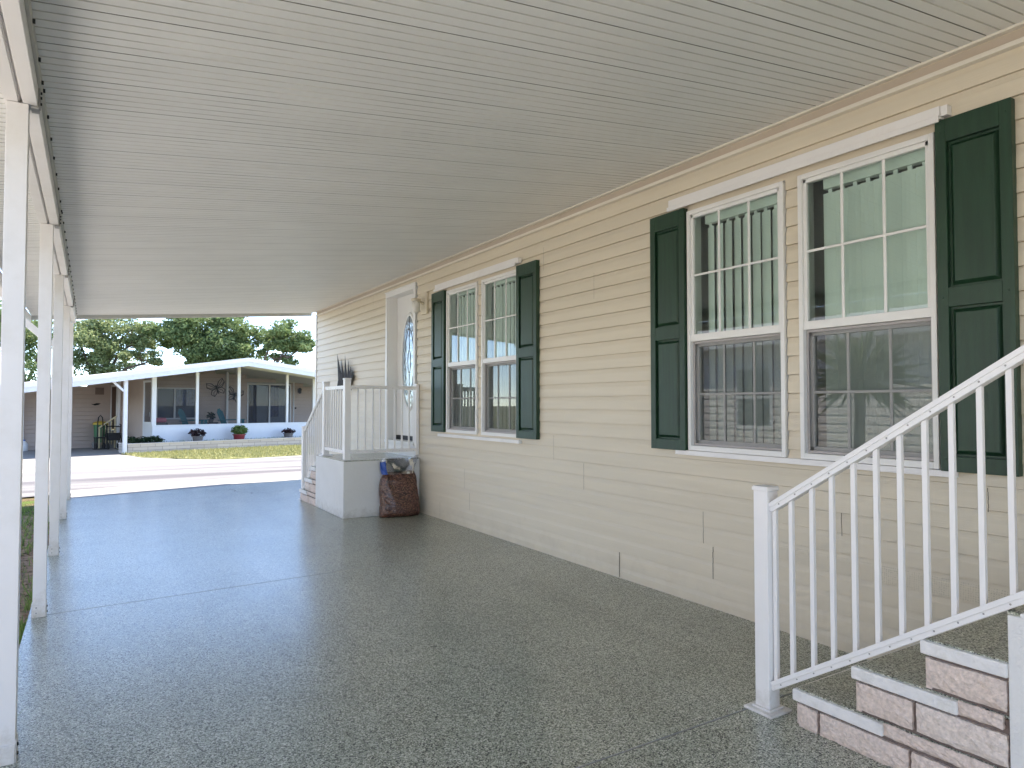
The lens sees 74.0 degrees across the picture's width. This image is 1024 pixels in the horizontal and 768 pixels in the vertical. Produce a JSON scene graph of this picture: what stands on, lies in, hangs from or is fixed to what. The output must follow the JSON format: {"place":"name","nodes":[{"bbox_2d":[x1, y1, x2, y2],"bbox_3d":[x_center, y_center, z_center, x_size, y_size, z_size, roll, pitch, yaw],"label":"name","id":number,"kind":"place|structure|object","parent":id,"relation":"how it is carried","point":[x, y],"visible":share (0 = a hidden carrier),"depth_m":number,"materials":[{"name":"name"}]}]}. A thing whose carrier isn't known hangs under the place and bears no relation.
{"place":"outdoors","nodes":[
{"label":"outdoors","id":0,"kind":"place"},
{"bbox_2d":[19,514,49,646],"bbox_3d":[-2.056,1.518,1.152,1.565,0.001,18.200,1,-2,-32],"label":"dirt strip","id":1,"kind":"object","parent":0,"point":[26,557],"depth_m":6.17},
{"bbox_2d":[18,502,48,699],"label":"side grass","id":2,"kind":"structure","parent":1,"relation":"on","point":[22,624],"depth_m":6.24,"materials":[{"name":"green plant"}]},
{"bbox_2d":[19,512,49,619],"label":"fallen leaves","id":3,"kind":"object","parent":1,"relation":"on","point":[25,565],"visible":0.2,"depth_m":6.14,"materials":[{"name":"brown plant"}]},
{"bbox_2d":[22,429,121,515],"bbox_3d":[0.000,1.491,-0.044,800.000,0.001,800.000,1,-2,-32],"label":"ground","id":4,"kind":"structure","parent":0,"point":[28,502],"depth_m":10.30,"materials":[{"name":"green plant"}]},
{"bbox_2d":[0,300,77,381],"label":"oak tree","id":5,"kind":"object","parent":4,"relation":"on","point":[30,347],"visible":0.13,"depth_m":39.53,"materials":[{"name":"green plant"}]},
{"bbox_2d":[25,319,163,382],"bbox_3d":[-24.532,-1.097,40.313,7.611,7.546,4.232,0,-2,-14],"label":"oak tree","id":6,"kind":"object","parent":4,"relation":"on","point":[104,347],"visible":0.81,"depth_m":39.96,"materials":[{"name":"green plant"}]},
{"bbox_2d":[23,358,314,454],"bbox_3d":[-14.011,0.783,27.126,14.190,3.030,12.750,-2,-2,44],"label":"manufactured home","id":7,"kind":"object","parent":4,"relation":"on","point":[137,402],"visible":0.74,"depth_m":23.37,"materials":[{"name":"metal"}]},
{"bbox_2d":[110,385,116,430],"bbox_3d":[-13.509,0.805,23.104,0.680,1.550,0.055,-2,-2,44],"label":"side door","id":8,"kind":"structure","parent":7,"relation":"in","point":[113,402],"depth_m":23.13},
{"bbox_2d":[142,380,151,441],"bbox_3d":[-11.599,0.936,21.638,0.810,2.100,0.060,-2,-2,44],"label":"screen door","id":9,"kind":"structure","parent":7,"relation":"in","point":[147,428],"depth_m":21.78,"materials":[{"name":"white metal"}]},
{"bbox_2d":[156,387,194,418],"bbox_3d":[-11.894,0.690,24.139,0.078,1.120,1.410,-2,-2,44],"label":"window","id":10,"kind":"structure","parent":7,"relation":"in","point":[182,396],"depth_m":24.27,"materials":[{"name":"glass"}]},
{"bbox_2d":[178,409,208,424],"bbox_3d":[-10.979,1.347,23.210,1.017,1.022,0.810,0,-2,-13],"label":"adirondack chair","id":11,"kind":"object","parent":7,"relation":"on","point":[183,418],"visible":0.4,"depth_m":23.00,"materials":[{"name":"teal plastic"}]},
{"bbox_2d":[206,378,225,396],"bbox_3d":[-10.921,0.119,25.086,0.712,0.703,0.058,2,-2,-43],"label":"butterfly ornament","id":12,"kind":"object","parent":7,"relation":"attached to","point":[216,388],"visible":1,"depth_m":25.11,"materials":[{"name":"metal"}]},
{"bbox_2d":[217,408,245,423],"bbox_3d":[-10.096,1.377,24.210,1.017,1.021,0.810,0,-2,-11],"label":"adirondack chair","id":13,"kind":"object","parent":7,"relation":"on","point":[222,420],"visible":0.49,"depth_m":24.08,"materials":[{"name":"teal plastic"}]},
{"bbox_2d":[229,386,243,402],"bbox_3d":[-10.413,0.392,25.608,0.057,0.627,0.639,-1,-2,41],"label":"butterfly ornament","id":14,"kind":"object","parent":7,"relation":"attached to","point":[234,395],"visible":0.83,"depth_m":25.56,"materials":[{"name":"metal"}]},
{"bbox_2d":[246,383,290,422],"bbox_3d":[-9.509,0.963,26.618,0.078,1.940,1.800,-2,-2,44],"label":"sliding door","id":15,"kind":"structure","parent":7,"relation":"in","point":[273,409],"depth_m":26.58,"materials":[{"name":"grey glass"}]},
{"bbox_2d":[141,317,269,364],"bbox_3d":[-18.082,-1.036,40.154,6.758,7.414,3.706,0,-2,1],"label":"oak tree","id":16,"kind":"object","parent":4,"relation":"on","point":[195,340],"visible":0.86,"depth_m":39.44,"materials":[{"name":"green plant"}]},
{"bbox_2d":[118,437,301,452],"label":"planter wall","id":17,"kind":"structure","parent":4,"relation":"on","point":[170,446],"depth_m":21.65,"materials":[{"name":"paint"}]},
{"bbox_2d":[127,435,164,442],"bbox_3d":[-11.189,1.716,20.709,0.517,0.309,1.253,-1,-2,39],"label":"shrub","id":18,"kind":"object","parent":17,"relation":"on","point":[150,439],"visible":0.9,"depth_m":20.59,"materials":[{"name":"green plant"}]},
{"bbox_2d":[188,428,205,440],"bbox_3d":[-10.127,1.648,21.886,0.450,0.452,0.537,-1,-2,33],"label":"potted plant","id":19,"kind":"object","parent":17,"relation":"on","point":[195,435],"visible":0.97,"depth_m":21.80,"materials":[{"name":"purple plant"}]},
{"bbox_2d":[166,436,295,441],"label":"planter weeds","id":20,"kind":"object","parent":17,"relation":"on","point":[231,439],"visible":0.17,"depth_m":22.88,"materials":[{"name":"green plant"}]},
{"bbox_2d":[231,425,248,438],"bbox_3d":[-9.158,1.636,22.873,0.595,0.534,0.501,1,-2,-32],"label":"potted plant","id":21,"kind":"object","parent":17,"relation":"on","point":[239,432],"visible":1,"depth_m":22.76,"materials":[{"name":"green plant"}]},
{"bbox_2d":[281,428,295,437],"bbox_3d":[-7.944,1.742,24.136,0.539,0.397,0.464,1,-2,-32],"label":"potted plant","id":22,"kind":"object","parent":17,"relation":"on","point":[287,432],"visible":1,"depth_m":24.04,"materials":[{"name":"purple plant"}]},
{"bbox_2d":[251,316,315,365],"bbox_3d":[-13.516,-0.671,40.195,3.369,6.682,3.855,1,-2,-32],"label":"oak tree","id":23,"kind":"object","parent":4,"relation":"on","point":[285,339],"visible":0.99,"depth_m":39.75,"materials":[{"name":"green plant"}]},
{"bbox_2d":[23,448,176,467],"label":"driveway","id":24,"kind":"structure","parent":0,"point":[83,456],"depth_m":18.67,"materials":[{"name":"concrete"}]},
{"bbox_2d":[23,440,27,450],"bbox_3d":[-15.219,1.915,21.202,0.220,0.355,0.214,1,-2,-32],"label":"water jug","id":25,"kind":"object","parent":24,"relation":"on","point":[25,445],"visible":0.72,"depth_m":21.16,"materials":[{"name":"white plastic"}]},
{"bbox_2d":[94,437,104,448],"bbox_3d":[-13.327,1.899,21.961,0.200,0.369,0.275,-2,-2,44],"label":"step stool","id":26,"kind":"object","parent":24,"relation":"on","point":[95,442],"visible":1,"depth_m":21.92,"materials":[{"name":"metal"}]},
{"bbox_2d":[93,421,107,441],"bbox_3d":[-13.787,1.688,22.773,0.450,0.900,0.443,1,-2,-32],"label":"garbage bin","id":27,"kind":"object","parent":24,"relation":"on","point":[95,427],"visible":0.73,"depth_m":22.62,"materials":[{"name":"plastic"}]},
{"bbox_2d":[94,415,106,449],"bbox_3d":[-13.362,1.558,22.050,0.439,1.117,0.380,-2,-2,44],"label":"hand truck","id":28,"kind":"object","parent":24,"relation":"on","point":[97,448],"visible":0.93,"depth_m":22.07,"materials":[{"name":"metal"}]},
{"bbox_2d":[92,415,116,447],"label":"carport stairs","id":29,"kind":"structure","parent":24,"relation":"on","point":[112,443],"depth_m":22.71,"materials":[{"name":"concrete"}]},
{"bbox_2d":[105,424,121,448],"bbox_3d":[-13.056,1.716,22.278,0.639,0.815,0.456,-2,-2,44],"label":"rollator","id":30,"kind":"object","parent":24,"relation":"on","point":[112,436],"visible":0.88,"depth_m":22.19,"materials":[{"name":"metal"}]},
{"bbox_2d":[0,269,315,385],"label":"sky","id":31,"kind":"structure","parent":0,"point":[307,360],"materials":[{"name":"white"}]},
{"bbox_2d":[22,455,300,472],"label":"pavement","id":32,"kind":"structure","parent":0,"point":[113,465],"depth_m":16.83,"materials":[{"name":"concrete"}]},
{"bbox_2d":[156,418,167,424],"bbox_3d":[-11.463,1.449,22.061,0.390,0.700,0.440,-2,-2,44],"label":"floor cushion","id":33,"kind":"object","parent":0,"point":[160,421],"visible":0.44,"depth_m":21.96,"materials":[{"name":"red fabric"}]},
{"bbox_2d":[22,456,313,496],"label":"road","id":34,"kind":"structure","parent":0,"point":[115,477],"depth_m":14.37,"materials":[{"name":"white concrete"}]},
{"bbox_2d":[70,472,300,498],"bbox_3d":[-4.259,1.811,13.271,1.398,0.001,7.987,-2,-2,44],"label":"driveway apron","id":35,"kind":"object","parent":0,"point":[84,493],"visible":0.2,"depth_m":11.85,"materials":[{"name":"concrete"}]},
{"bbox_2d":[206,412,214,421],"bbox_3d":[-10.617,1.165,23.984,0.344,0.381,0.304,-1,-2,19],"label":"potted plant","id":36,"kind":"object","parent":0,"point":[211,417],"visible":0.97,"depth_m":23.95,"materials":[{"name":"green plant"}]},
{"bbox_2d":[122,444,301,458],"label":"lawn grass","id":37,"kind":"structure","parent":0,"point":[274,450],"depth_m":19.83,"materials":[{"name":"green plant"}]},
{"bbox_2d":[210,353,241,361],"bbox_3d":[-16.337,0.373,39.315,2.782,4.529,2.952,-1,-2,29],"label":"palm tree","id":38,"kind":"object","parent":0,"point":[222,358],"visible":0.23,"depth_m":38.91,"materials":[{"name":"green plant"}]},
{"bbox_2d":[0,479,891,767],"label":"carport floor","id":39,"kind":"structure","parent":0,"point":[268,625],"depth_m":3.80,"materials":[{"name":"concrete"},{"name":"epoxy flake coating"}]},
{"bbox_2d":[299,452,419,518],"bbox_3d":[-2.167,1.326,9.407,1.021,0.706,2.032,1,-2,-32],"label":"entry stoop","id":40,"kind":"object","parent":39,"relation":"on","point":[337,485],"visible":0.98,"depth_m":8.52,"materials":[{"name":"white paint"}]},
{"bbox_2d":[298,378,418,499],"bbox_3d":[-2.178,0.818,9.426,1.023,1.720,2.038,1,-2,-32],"label":"stair railing","id":41,"kind":"object","parent":40,"relation":"on","point":[315,429],"visible":0.91,"depth_m":8.79,"materials":[{"name":"white paint"}]},
{"bbox_2d":[379,458,419,517],"bbox_3d":[-1.406,1.276,8.538,0.532,0.750,0.259,1,-2,-32],"label":"mulch bag","id":42,"kind":"object","parent":39,"relation":"on","point":[398,494],"visible":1,"depth_m":8.44,"materials":[{"name":"plastic"}]},
{"bbox_2d":[0,0,1023,766],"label":"carport","id":43,"kind":"object","parent":39,"relation":"on","point":[218,158],"visible":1,"depth_m":3.54,"materials":[{"name":"paint"}]},
{"bbox_2d":[315,21,1023,659],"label":"mobile home","id":44,"kind":"object","parent":39,"relation":"on","point":[649,381],"visible":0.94,"depth_m":4.52,"materials":[{"name":"beige plastic"}]},
{"bbox_2d":[337,355,352,390],"bbox_3d":[-2.785,-0.151,11.355,0.054,0.770,0.940,1,-2,-32],"label":"wall ornament","id":45,"kind":"object","parent":44,"relation":"attached to","point":[342,375],"depth_m":11.48,"materials":[{"name":"metal"}]},
{"bbox_2d":[396,293,412,440],"bbox_3d":[-1.421,-0.237,9.507,0.058,2.044,0.916,1,-2,-32],"label":"door","id":46,"kind":"structure","parent":44,"relation":"in","point":[404,304],"depth_m":9.63,"materials":[{"name":"paint"}]},
{"bbox_2d":[411,292,428,314],"bbox_3d":[-1.193,-1.035,8.689,0.203,0.280,0.170,1,-2,-32],"label":"wall lamp","id":47,"kind":"object","parent":44,"relation":"attached to","point":[423,300],"visible":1,"depth_m":8.66,"materials":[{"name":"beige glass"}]},
{"bbox_2d":[446,281,479,434],"bbox_3d":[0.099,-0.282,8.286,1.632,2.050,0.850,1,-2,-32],"label":"window","id":48,"kind":"structure","parent":44,"relation":"in","point":[462,306],"depth_m":8.06,"materials":[{"name":"glass"}]},
{"bbox_2d":[481,269,515,437],"bbox_3d":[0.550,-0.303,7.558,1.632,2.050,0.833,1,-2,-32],"label":"window","id":49,"kind":"structure","parent":44,"relation":"in","point":[498,292],"depth_m":7.35,"materials":[{"name":"glass"}]},
{"bbox_2d":[686,180,790,456],"bbox_3d":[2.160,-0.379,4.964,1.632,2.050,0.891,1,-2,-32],"label":"window","id":50,"kind":"structure","parent":44,"relation":"in","point":[737,340],"depth_m":4.66,"materials":[{"name":"glass"}]},
{"bbox_2d":[797,132,940,468],"bbox_3d":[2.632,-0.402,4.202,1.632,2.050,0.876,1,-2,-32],"label":"window","id":51,"kind":"structure","parent":44,"relation":"in","point":[869,340],"depth_m":3.86,"materials":[{"name":"glass"}]},
{"bbox_2d":[793,604,1023,767],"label":"entry stoop","id":52,"kind":"object","parent":39,"relation":"on","point":[953,698],"visible":0.99,"depth_m":2.50,"materials":[{"name":"beige stone"}]},
{"bbox_2d":[744,345,1023,718],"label":"stair railing","id":53,"kind":"object","parent":52,"relation":"on","point":[770,682],"visible":1,"depth_m":2.69,"materials":[{"name":"white paint"}]}
]}

